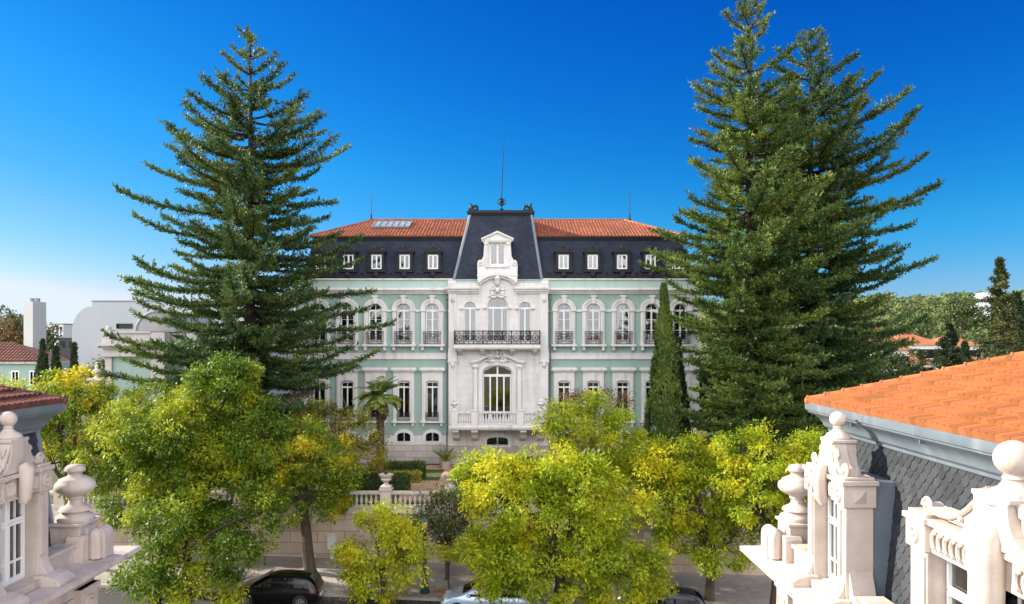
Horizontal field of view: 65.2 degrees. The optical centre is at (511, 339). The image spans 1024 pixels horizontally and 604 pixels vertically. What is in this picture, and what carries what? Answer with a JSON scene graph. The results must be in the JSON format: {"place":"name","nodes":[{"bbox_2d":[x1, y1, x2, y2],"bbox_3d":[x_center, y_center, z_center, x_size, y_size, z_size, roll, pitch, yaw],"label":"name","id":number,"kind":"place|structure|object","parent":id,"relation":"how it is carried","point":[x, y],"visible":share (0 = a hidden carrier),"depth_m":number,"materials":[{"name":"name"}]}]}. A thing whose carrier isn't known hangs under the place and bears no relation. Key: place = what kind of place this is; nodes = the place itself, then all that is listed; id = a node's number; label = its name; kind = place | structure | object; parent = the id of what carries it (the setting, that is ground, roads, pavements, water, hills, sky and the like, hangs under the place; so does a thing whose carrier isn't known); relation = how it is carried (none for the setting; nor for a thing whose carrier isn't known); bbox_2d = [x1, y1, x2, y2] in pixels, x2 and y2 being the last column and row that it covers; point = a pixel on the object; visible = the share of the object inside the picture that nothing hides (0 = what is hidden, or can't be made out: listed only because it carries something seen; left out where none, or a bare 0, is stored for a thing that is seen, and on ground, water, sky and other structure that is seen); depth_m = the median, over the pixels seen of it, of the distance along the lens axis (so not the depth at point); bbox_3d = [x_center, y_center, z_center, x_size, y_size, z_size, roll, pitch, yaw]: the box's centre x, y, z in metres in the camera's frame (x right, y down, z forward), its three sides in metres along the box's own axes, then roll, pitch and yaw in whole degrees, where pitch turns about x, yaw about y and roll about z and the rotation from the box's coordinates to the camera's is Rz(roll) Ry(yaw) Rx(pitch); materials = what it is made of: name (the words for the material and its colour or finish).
{"place":"outdoors","nodes":[
{"label":"outdoors","id":0,"kind":"place"},
{"bbox_2d":[86,364,106,473],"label":"gate pier","id":1,"kind":"structure","parent":0,"point":[96,378],"depth_m":54.73,"materials":[{"name":"stone"}]},
{"bbox_2d":[98,588,440,603],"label":"road","id":2,"kind":"structure","parent":0,"point":[105,596],"depth_m":37.28,"materials":[{"name":"grey asphalt"}]},
{"bbox_2d":[232,569,323,603],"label":"parked car","id":3,"kind":"object","parent":2,"relation":"on","point":[293,586],"visible":0.81,"depth_m":36.24,"materials":[{"name":"black paint"}]},
{"bbox_2d":[441,578,529,603],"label":"parked car","id":4,"kind":"object","parent":2,"relation":"on","point":[464,594],"visible":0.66,"depth_m":36.14,"materials":[{"name":"silver paint"}]},
{"bbox_2d":[616,585,705,603],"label":"parked car","id":5,"kind":"object","parent":2,"relation":"on","point":[687,595],"visible":0.47,"depth_m":36.26,"materials":[{"name":"black paint"}]},
{"bbox_2d":[357,465,461,499],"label":"garden path","id":6,"kind":"structure","parent":0,"point":[414,486],"depth_m":51.00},
{"bbox_2d":[432,446,458,468],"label":"potted agave","id":7,"kind":"object","parent":6,"relation":"on","point":[445,461],"visible":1,"depth_m":57.30,"materials":[{"name":"plant"}]},
{"bbox_2d":[49,465,807,503],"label":"garden ground","id":8,"kind":"structure","parent":0,"point":[434,474],"depth_m":47.47,"materials":[{"name":"soil"}]},
{"bbox_2d":[0,372,37,390],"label":"street tree","id":9,"kind":"object","parent":8,"relation":"on","point":[10,381],"visible":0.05,"depth_m":48.09,"materials":[{"name":"yellow plant"}]},
{"bbox_2d":[86,378,218,423],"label":"garden tree","id":10,"kind":"object","parent":8,"relation":"on","point":[139,394],"visible":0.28,"depth_m":46.76,"materials":[{"name":"green plant"}]},
{"bbox_2d":[96,25,396,489],"bbox_3d":[-17.332,-5.393,52.075,17.474,29.890,16.839,0,0,45],"label":"araucaria","id":11,"kind":"object","parent":8,"relation":"on","point":[231,185],"visible":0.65,"depth_m":50.23,"materials":[{"name":"green plant"}]},
{"bbox_2d":[236,477,334,498],"bbox_3d":[-13.129,8.730,46.894,6.154,1.391,1.422,0,0,0],"label":"hedge","id":12,"kind":"object","parent":8,"relation":"on","point":[313,486],"visible":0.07,"depth_m":46.42,"materials":[{"name":"green plant"}]},
{"bbox_2d":[275,383,324,460],"bbox_3d":[-13.598,5.998,51.609,3.875,6.918,2.926,0,0,0],"label":"shrub","id":13,"kind":"object","parent":8,"relation":"on","point":[311,393],"visible":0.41,"depth_m":51.20,"materials":[{"name":"green plant"}]},
{"bbox_2d":[283,397,392,489],"bbox_3d":[-10.360,6.389,47.267,6.679,6.143,5.214,0,0,0],"label":"garden tree","id":14,"kind":"object","parent":8,"relation":"on","point":[338,428],"visible":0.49,"depth_m":47.28,"materials":[{"name":"green plant"}]},
{"bbox_2d":[351,376,403,472],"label":"palm","id":15,"kind":"object","parent":8,"relation":"on","point":[378,400],"visible":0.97,"depth_m":51.72,"materials":[{"name":"green plant"}]},
{"bbox_2d":[345,472,410,490],"bbox_3d":[-8.174,8.697,48.290,4.143,1.386,1.868,0,0,0],"label":"hedge","id":16,"kind":"object","parent":8,"relation":"on","point":[397,482],"visible":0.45,"depth_m":47.66,"materials":[{"name":"green plant"}]},
{"bbox_2d":[368,469,423,482],"bbox_3d":[-7.688,8.937,52.151,3.836,0.939,1.510,0,0,0],"label":"hedge","id":17,"kind":"object","parent":8,"relation":"on","point":[415,476],"visible":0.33,"depth_m":51.83,"materials":[{"name":"green plant"}]},
{"bbox_2d":[368,459,426,479],"bbox_3d":[-7.652,8.712,53.486,3.941,1.366,1.430,0,0,0],"label":"hedge","id":18,"kind":"object","parent":8,"relation":"on","point":[410,465],"visible":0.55,"depth_m":53.06,"materials":[{"name":"green plant"}]},
{"bbox_2d":[475,455,558,483],"bbox_3d":[0.599,8.709,52.982,6.290,1.451,6.493,0,0,0],"label":"hedge","id":19,"kind":"object","parent":8,"relation":"on","point":[528,457],"visible":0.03,"depth_m":54.27,"materials":[{"name":"green plant"}]},
{"bbox_2d":[557,383,636,450],"bbox_3d":[5.577,6.098,51.775,5.303,6.737,3.731,0,0,0],"label":"shrub","id":20,"kind":"object","parent":8,"relation":"on","point":[604,390],"visible":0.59,"depth_m":51.74,"materials":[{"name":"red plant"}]},
{"bbox_2d":[642,282,684,489],"bbox_3d":[8.973,2.946,47.549,2.542,12.807,2.552,0,0,0],"label":"cypress","id":21,"kind":"object","parent":8,"relation":"on","point":[663,406],"visible":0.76,"depth_m":47.06,"materials":[{"name":"green plant"}]},
{"bbox_2d":[674,337,692,461],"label":"cypress","id":22,"kind":"object","parent":8,"relation":"on","point":[681,374],"visible":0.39,"depth_m":52.15,"materials":[{"name":"green plant"}]},
{"bbox_2d":[636,0,875,496],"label":"araucaria","id":23,"kind":"object","parent":8,"relation":"on","point":[752,393],"visible":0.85,"depth_m":47.98,"materials":[{"name":"green plant"}]},
{"bbox_2d":[672,26,945,474],"bbox_3d":[19.742,-5.795,54.187,16.787,30.839,15.781,0,0,27],"label":"araucaria","id":24,"kind":"object","parent":8,"relation":"on","point":[846,345],"visible":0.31,"depth_m":51.66,"materials":[{"name":"green plant"}]},
{"bbox_2d":[94,551,771,603],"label":"pavement","id":25,"kind":"structure","parent":0,"point":[727,590],"depth_m":41.68,"materials":[{"name":"stone"}]},
{"bbox_2d":[229,414,369,571],"bbox_3d":[-11.053,8.125,41.763,7.714,8.449,5.606,0,0,0],"label":"street tree","id":26,"kind":"object","parent":25,"relation":"on","point":[339,503],"visible":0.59,"depth_m":41.09,"materials":[{"name":"green plant"}]},
{"bbox_2d":[420,515,429,593],"bbox_3d":[-4.235,10.416,38.900,0.480,3.790,0.468,0,0,0],"label":"street lamp","id":27,"kind":"object","parent":25,"relation":"on","point":[425,588],"visible":0.76,"depth_m":38.80,"materials":[{"name":"metal"}]},
{"bbox_2d":[433,588,448,595],"bbox_3d":[-3.389,12.294,39.000,0.958,0.116,0.959,0,0,0],"label":"tree pit","id":28,"kind":"object","parent":25,"relation":"on","point":[441,591],"visible":0.61,"depth_m":39.12,"materials":[{"name":"soil"}]},
{"bbox_2d":[404,473,493,579],"bbox_3d":[-3.353,9.618,41.085,4.879,5.934,4.422,0,0,0],"label":"street tree","id":29,"kind":"object","parent":25,"relation":"on","point":[450,498],"visible":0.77,"depth_m":40.63,"materials":[{"name":"green plant"}]},
{"bbox_2d":[447,440,678,603],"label":"street tree","id":30,"kind":"object","parent":25,"relation":"on","point":[515,479],"visible":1,"depth_m":34.53,"materials":[{"name":"green plant"}]},
{"bbox_2d":[529,387,656,552],"bbox_3d":[4.241,7.633,42.158,6.872,10.479,5.550,0,0,0],"label":"street tree","id":31,"kind":"object","parent":25,"relation":"on","point":[609,438],"visible":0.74,"depth_m":40.95,"materials":[{"name":"green plant"}]},
{"bbox_2d":[618,427,766,600],"bbox_3d":[8.999,8.737,40.199,8.043,8.753,6.194,0,0,0],"label":"street tree","id":32,"kind":"object","parent":25,"relation":"on","point":[681,482],"visible":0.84,"depth_m":38.88,"materials":[{"name":"green plant"}]},
{"bbox_2d":[0,0,1023,332],"label":"sky","id":33,"kind":"structure","parent":0,"point":[592,102],"materials":[{"name":"blue"}]},
{"bbox_2d":[42,348,983,464],"bbox_3d":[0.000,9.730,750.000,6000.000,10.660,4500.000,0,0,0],"label":"ground","id":34,"kind":"structure","parent":0,"point":[359,464],"depth_m":76.30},
{"bbox_2d":[0,316,23,344],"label":"broadleaf tree","id":35,"kind":"object","parent":34,"relation":"on","point":[8,335],"visible":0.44,"depth_m":89.63,"materials":[{"name":"red plant"}]},
{"bbox_2d":[0,304,23,339],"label":"broadleaf tree","id":36,"kind":"object","parent":34,"relation":"on","point":[10,315],"visible":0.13,"depth_m":95.07,"materials":[{"name":"green plant"}]},
{"bbox_2d":[4,314,23,343],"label":"broadleaf tree","id":37,"kind":"object","parent":34,"relation":"on","point":[21,325],"visible":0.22,"depth_m":90.73,"materials":[{"name":"plant"}]},
{"bbox_2d":[24,298,45,348],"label":"chimney","id":38,"kind":"object","parent":34,"relation":"on","point":[34,321],"visible":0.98,"depth_m":79.68,"materials":[{"name":"white paint"}]},
{"bbox_2d":[0,342,78,434],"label":"green house","id":39,"kind":"structure","parent":34,"relation":"on","point":[17,360],"depth_m":74.00,"materials":[{"name":"paint"}]},
{"bbox_2d":[11,371,19,384],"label":"window","id":40,"kind":"structure","parent":39,"relation":"in","point":[16,374],"depth_m":73.92,"materials":[{"name":"white paint"}]},
{"bbox_2d":[31,338,52,438],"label":"cypress","id":41,"kind":"object","parent":34,"relation":"on","point":[42,362],"visible":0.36,"depth_m":69.77,"materials":[{"name":"green plant"}]},
{"bbox_2d":[46,322,62,354],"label":"broadleaf tree","id":42,"kind":"object","parent":34,"relation":"on","point":[51,339],"visible":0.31,"depth_m":90.30,"materials":[{"name":"green plant"}]},
{"bbox_2d":[47,345,66,435],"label":"cypress","id":43,"kind":"object","parent":34,"relation":"on","point":[56,361],"visible":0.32,"depth_m":69.83,"materials":[{"name":"green plant"}]},
{"bbox_2d":[51,323,72,345],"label":"apartment block","id":44,"kind":"structure","parent":34,"relation":"on","point":[66,329],"depth_m":300.20,"materials":[{"name":"white paint"}]},
{"bbox_2d":[58,337,71,356],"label":"apartment block","id":45,"kind":"structure","parent":34,"relation":"on","point":[65,343],"depth_m":200.00,"materials":[{"name":"stone"}]},
{"bbox_2d":[65,341,82,437],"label":"cypress","id":46,"kind":"object","parent":34,"relation":"on","point":[74,356],"visible":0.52,"depth_m":69.81,"materials":[{"name":"green plant"}]},
{"bbox_2d":[10,363,145,500],"bbox_3d":[-22.044,6.503,40.926,7.036,10.620,5.166,0,0,-27],"label":"street tree","id":47,"kind":"object","parent":34,"relation":"on","point":[89,404],"visible":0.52,"depth_m":40.28,"materials":[{"name":"green plant"}]},
{"bbox_2d":[77,354,104,384],"bbox_3d":[-32.248,5.176,62.452,3.672,8.079,3.155,0,0,30],"label":"shrub","id":48,"kind":"object","parent":34,"relation":"on","point":[101,364],"visible":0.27,"depth_m":61.98,"materials":[{"name":"green plant"}]},
{"bbox_2d":[92,311,241,442],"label":"garden pavilion","id":49,"kind":"structure","parent":34,"relation":"on","point":[145,330],"depth_m":60.00,"materials":[{"name":"paint"}]},
{"bbox_2d":[66,347,298,596],"bbox_3d":[-15.505,6.188,37.732,10.589,11.841,6.668,0,0,-15],"label":"street tree","id":50,"kind":"object","parent":34,"relation":"on","point":[161,463],"visible":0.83,"depth_m":36.60,"materials":[{"name":"green plant"}]},
{"bbox_2d":[72,301,293,420],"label":"curved building","id":51,"kind":"structure","parent":34,"relation":"on","point":[89,323],"depth_m":88.00,"materials":[{"name":"paint"}]},
{"bbox_2d":[103,474,296,603],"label":"street tree","id":52,"kind":"object","parent":34,"relation":"on","point":[149,575],"visible":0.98,"depth_m":33.94,"materials":[{"name":"green plant"}]},
{"bbox_2d":[98,583,608,603],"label":"kerb","id":53,"kind":"structure","parent":34,"relation":"on","point":[335,594],"depth_m":38.10,"materials":[{"name":"stone"}]},
{"bbox_2d":[326,496,445,603],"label":"street tree","id":54,"kind":"object","parent":34,"relation":"on","point":[393,533],"visible":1,"depth_m":36.07,"materials":[{"name":"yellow plant"}]},
{"bbox_2d":[49,487,805,575],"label":"garden wall","id":55,"kind":"structure","parent":34,"relation":"on","point":[290,544],"depth_m":44.20,"materials":[{"name":"stone"}]},
{"bbox_2d":[327,533,337,558],"bbox_3d":[-9.901,11.394,44.028,0.540,1.420,0.335,0,0,0],"label":"utility box","id":56,"kind":"object","parent":55,"relation":"attached to","point":[331,538],"visible":0.85,"depth_m":43.90,"materials":[{"name":"grey metal"}]},
{"bbox_2d":[379,450,393,488],"bbox_3d":[-6.984,7.193,44.390,0.840,2.100,0.827,0,0,0],"label":"stone urn","id":57,"kind":"object","parent":55,"relation":"on","point":[386,476],"visible":1,"depth_m":44.19,"materials":[{"name":"white stone"}]},
{"bbox_2d":[443,473,455,488],"bbox_3d":[-3.403,7.843,44.390,0.840,0.800,0.827,0,0,0],"label":"stone urn","id":58,"kind":"object","parent":55,"relation":"on","point":[446,479],"visible":0.52,"depth_m":44.19,"materials":[{"name":"beige stone"}]},
{"bbox_2d":[437,540,464,589],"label":"sapling","id":59,"kind":"object","parent":34,"relation":"on","point":[450,556],"visible":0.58,"depth_m":37.78,"materials":[{"name":"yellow plant"}]},
{"bbox_2d":[291,136,701,464],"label":"palace","id":60,"kind":"structure","parent":34,"relation":"on","point":[507,322],"depth_m":60.00,"materials":[{"name":"paint"}]},
{"bbox_2d":[306,297,329,349],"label":"window","id":61,"kind":"structure","parent":60,"relation":"in","point":[326,336],"depth_m":59.82,"materials":[{"name":"stone"}]},
{"bbox_2d":[308,369,329,422],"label":"window","id":62,"kind":"structure","parent":60,"relation":"in","point":[326,393],"depth_m":59.90,"materials":[{"name":"stone"}]},
{"bbox_2d":[333,295,359,349],"bbox_3d":[-12.360,-0.853,60.020,1.900,4.915,0.880,0,0,0],"label":"window","id":63,"kind":"structure","parent":60,"relation":"in","point":[355,318],"depth_m":59.82,"materials":[{"name":"stone"}]},
{"bbox_2d":[336,367,359,424],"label":"window","id":64,"kind":"structure","parent":60,"relation":"in","point":[351,377],"depth_m":59.89,"materials":[{"name":"stone"}]},
{"bbox_2d":[362,295,387,349],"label":"window","id":65,"kind":"structure","parent":60,"relation":"in","point":[382,333],"depth_m":59.82,"materials":[{"name":"stone"}]},
{"bbox_2d":[362,367,387,425],"bbox_3d":[-10.242,4.285,60.045,1.960,4.390,0.770,0,0,0],"label":"window","id":66,"kind":"structure","parent":60,"relation":"in","point":[371,373],"depth_m":59.89,"materials":[{"name":"stone"}]},
{"bbox_2d":[390,295,415,349],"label":"window","id":67,"kind":"structure","parent":60,"relation":"in","point":[398,332],"depth_m":59.86,"materials":[{"name":"stone"}]},
{"bbox_2d":[390,367,416,425],"bbox_3d":[-8.112,4.285,60.045,1.960,4.390,0.770,0,0,0],"label":"window","id":68,"kind":"structure","parent":60,"relation":"in","point":[405,374],"depth_m":59.89,"materials":[{"name":"stone"}]},
{"bbox_2d":[394,429,412,442],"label":"basement window","id":69,"kind":"structure","parent":60,"relation":"in","point":[396,439],"depth_m":59.87,"materials":[{"name":"stone"}]},
{"bbox_2d":[419,295,444,349],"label":"window","id":70,"kind":"structure","parent":60,"relation":"in","point":[438,331],"depth_m":59.86,"materials":[{"name":"stone"}]},
{"bbox_2d":[419,367,444,425],"bbox_3d":[-5.970,4.285,60.045,1.960,4.390,0.770,0,0,0],"label":"window","id":71,"kind":"structure","parent":60,"relation":"in","point":[430,375],"depth_m":59.89,"materials":[{"name":"stone"}]},
{"bbox_2d":[423,429,441,442],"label":"basement window","id":72,"kind":"structure","parent":60,"relation":"in","point":[432,431],"depth_m":59.87,"materials":[{"name":"stone"}]},
{"bbox_2d":[460,302,479,342],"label":"window","id":73,"kind":"structure","parent":60,"relation":"in","point":[468,310],"depth_m":59.86,"materials":[{"name":"wood"}]},
{"bbox_2d":[483,297,511,342],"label":"window","id":74,"kind":"structure","parent":60,"relation":"in","point":[491,306],"depth_m":59.87,"materials":[{"name":"wood"}]},
{"bbox_2d":[470,354,524,423],"bbox_3d":[-1.080,3.699,59.516,4.043,5.322,0.862,0,0,0],"label":"window","id":75,"kind":"structure","parent":60,"relation":"in","point":[509,378],"depth_m":59.28,"materials":[{"name":"stone"}]},
{"bbox_2d":[484,433,510,446],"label":"basement window","id":76,"kind":"structure","parent":60,"relation":"in","point":[497,435],"depth_m":59.28,"materials":[{"name":"stone"}]},
{"bbox_2d":[515,302,534,342],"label":"window","id":77,"kind":"structure","parent":60,"relation":"in","point":[524,312],"depth_m":59.86,"materials":[{"name":"wood"}]},
{"bbox_2d":[551,295,576,349],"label":"window","id":78,"kind":"structure","parent":60,"relation":"in","point":[568,332],"depth_m":59.86,"materials":[{"name":"stone"}]},
{"bbox_2d":[551,367,576,422],"bbox_3d":[3.900,4.285,60.045,1.960,4.390,0.770,0,0,0],"label":"window","id":79,"kind":"structure","parent":60,"relation":"in","point":[566,375],"depth_m":59.89,"materials":[{"name":"stone"}]},
{"bbox_2d":[580,367,606,425],"bbox_3d":[6.096,4.285,60.045,1.960,4.390,0.770,0,0,0],"label":"window","id":80,"kind":"structure","parent":60,"relation":"in","point":[595,375],"depth_m":59.89,"materials":[{"name":"stone"}]},
{"bbox_2d":[581,295,606,349],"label":"window","id":81,"kind":"structure","parent":60,"relation":"in","point":[597,333],"depth_m":59.86,"materials":[{"name":"stone"}]},
{"bbox_2d":[610,295,635,349],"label":"window","id":82,"kind":"structure","parent":60,"relation":"in","point":[627,311],"depth_m":59.86,"materials":[{"name":"stone"}]},
{"bbox_2d":[610,367,636,425],"bbox_3d":[8.316,4.285,60.045,1.960,4.390,0.770,0,0,0],"label":"window","id":83,"kind":"structure","parent":60,"relation":"in","point":[625,375],"depth_m":59.89,"materials":[{"name":"stone"}]},
{"bbox_2d":[639,295,660,349],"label":"window","id":84,"kind":"structure","parent":60,"relation":"in","point":[644,310],"depth_m":59.86,"materials":[{"name":"stone"}]},
{"bbox_2d":[639,367,660,425],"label":"window","id":85,"kind":"structure","parent":60,"relation":"in","point":[644,371],"depth_m":59.89,"materials":[{"name":"stone"}]},
{"bbox_2d":[670,295,693,349],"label":"window","id":86,"kind":"structure","parent":60,"relation":"in","point":[686,341],"depth_m":59.86,"materials":[{"name":"stone"}]},
{"bbox_2d":[683,367,694,411],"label":"window","id":87,"kind":"structure","parent":60,"relation":"in","point":[688,370],"depth_m":59.89,"materials":[{"name":"stone"}]},
{"bbox_2d":[699,345,762,430],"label":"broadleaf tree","id":88,"kind":"object","parent":34,"relation":"on","point":[701,394],"visible":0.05,"depth_m":63.69,"materials":[{"name":"green plant"}]},
{"bbox_2d":[705,417,827,603],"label":"street tree","id":89,"kind":"object","parent":34,"relation":"on","point":[800,451],"visible":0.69,"depth_m":37.47,"materials":[{"name":"green plant"}]},
{"bbox_2d":[800,340,886,431],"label":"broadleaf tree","id":90,"kind":"object","parent":34,"relation":"on","point":[883,365],"visible":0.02,"depth_m":68.89,"materials":[{"name":"green plant"}]},
{"bbox_2d":[866,328,911,371],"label":"tiled house","id":91,"kind":"structure","parent":34,"relation":"on","point":[903,350],"depth_m":105.00,"materials":[{"name":"ceramic"}]},
{"bbox_2d":[859,348,929,385],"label":"broadleaf tree","id":92,"kind":"object","parent":34,"relation":"on","point":[921,358],"visible":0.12,"depth_m":73.91,"materials":[{"name":"green plant"}]},
{"bbox_2d":[893,333,940,359],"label":"tiled house","id":93,"kind":"structure","parent":34,"relation":"on","point":[928,345],"depth_m":150.00,"materials":[{"name":"ceramic"}]},
{"bbox_2d":[902,310,939,337],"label":"broadleaf tree","id":94,"kind":"object","parent":34,"relation":"on","point":[918,330],"visible":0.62,"depth_m":257.92,"materials":[{"name":"green plant"}]},
{"bbox_2d":[909,355,933,374],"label":"tiled house","id":95,"kind":"structure","parent":34,"relation":"on","point":[926,366],"depth_m":118.00,"materials":[{"name":"ceramic"}]},
{"bbox_2d":[925,322,970,370],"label":"conifer","id":96,"kind":"object","parent":34,"relation":"on","point":[948,355],"visible":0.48,"depth_m":71.66,"materials":[{"name":"green plant"}]},
{"bbox_2d":[932,337,981,358],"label":"tiled house","id":97,"kind":"structure","parent":34,"relation":"on","point":[972,351],"depth_m":152.00,"materials":[{"name":"tile"}]},
{"bbox_2d":[933,295,988,338],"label":"broadleaf tree","id":98,"kind":"object","parent":34,"relation":"on","point":[966,314],"visible":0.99,"depth_m":298.12,"materials":[{"name":"green plant"}]},
{"bbox_2d":[954,340,972,363],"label":"conifer","id":99,"kind":"object","parent":34,"relation":"on","point":[965,350],"visible":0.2,"depth_m":77.69,"materials":[{"name":"green plant"}]},
{"bbox_2d":[967,256,1023,361],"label":"conifer","id":100,"kind":"object","parent":34,"relation":"on","point":[1002,326],"visible":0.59,"depth_m":59.69,"materials":[{"name":"green plant"}]},
{"bbox_2d":[1004,290,1023,352],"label":"conifer","id":101,"kind":"object","parent":34,"relation":"on","point":[1019,304],"visible":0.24,"depth_m":63.66,"materials":[{"name":"green plant"}]},
{"bbox_2d":[699,308,836,347],"bbox_3d":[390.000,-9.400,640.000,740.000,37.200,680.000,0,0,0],"label":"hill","id":102,"kind":"structure","parent":0,"point":[741,310],"depth_m":426.24,"materials":[{"name":"green plant"}]},
{"bbox_2d":[838,287,1023,351],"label":"hillside wood","id":103,"kind":"object","parent":102,"relation":"on","point":[897,306],"visible":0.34,"depth_m":407.96,"materials":[{"name":"green plant"}]},
{"bbox_2d":[974,293,991,315],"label":"round building","id":104,"kind":"structure","parent":102,"relation":"on","point":[979,296],"depth_m":342.28,"materials":[{"name":"white concrete"}]},
{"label":"courtyard paving","id":105,"kind":"structure","parent":0,"visible":0},
{"bbox_2d":[0,384,140,603],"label":"mansard house","id":106,"kind":"structure","parent":105,"relation":"on","point":[69,553],"depth_m":17.08,"materials":[{"name":"stone"}]},
{"bbox_2d":[740,351,1023,603],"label":"mansard house","id":107,"kind":"structure","parent":105,"relation":"on","point":[911,487],"depth_m":14.84,"materials":[{"name":"stone"}]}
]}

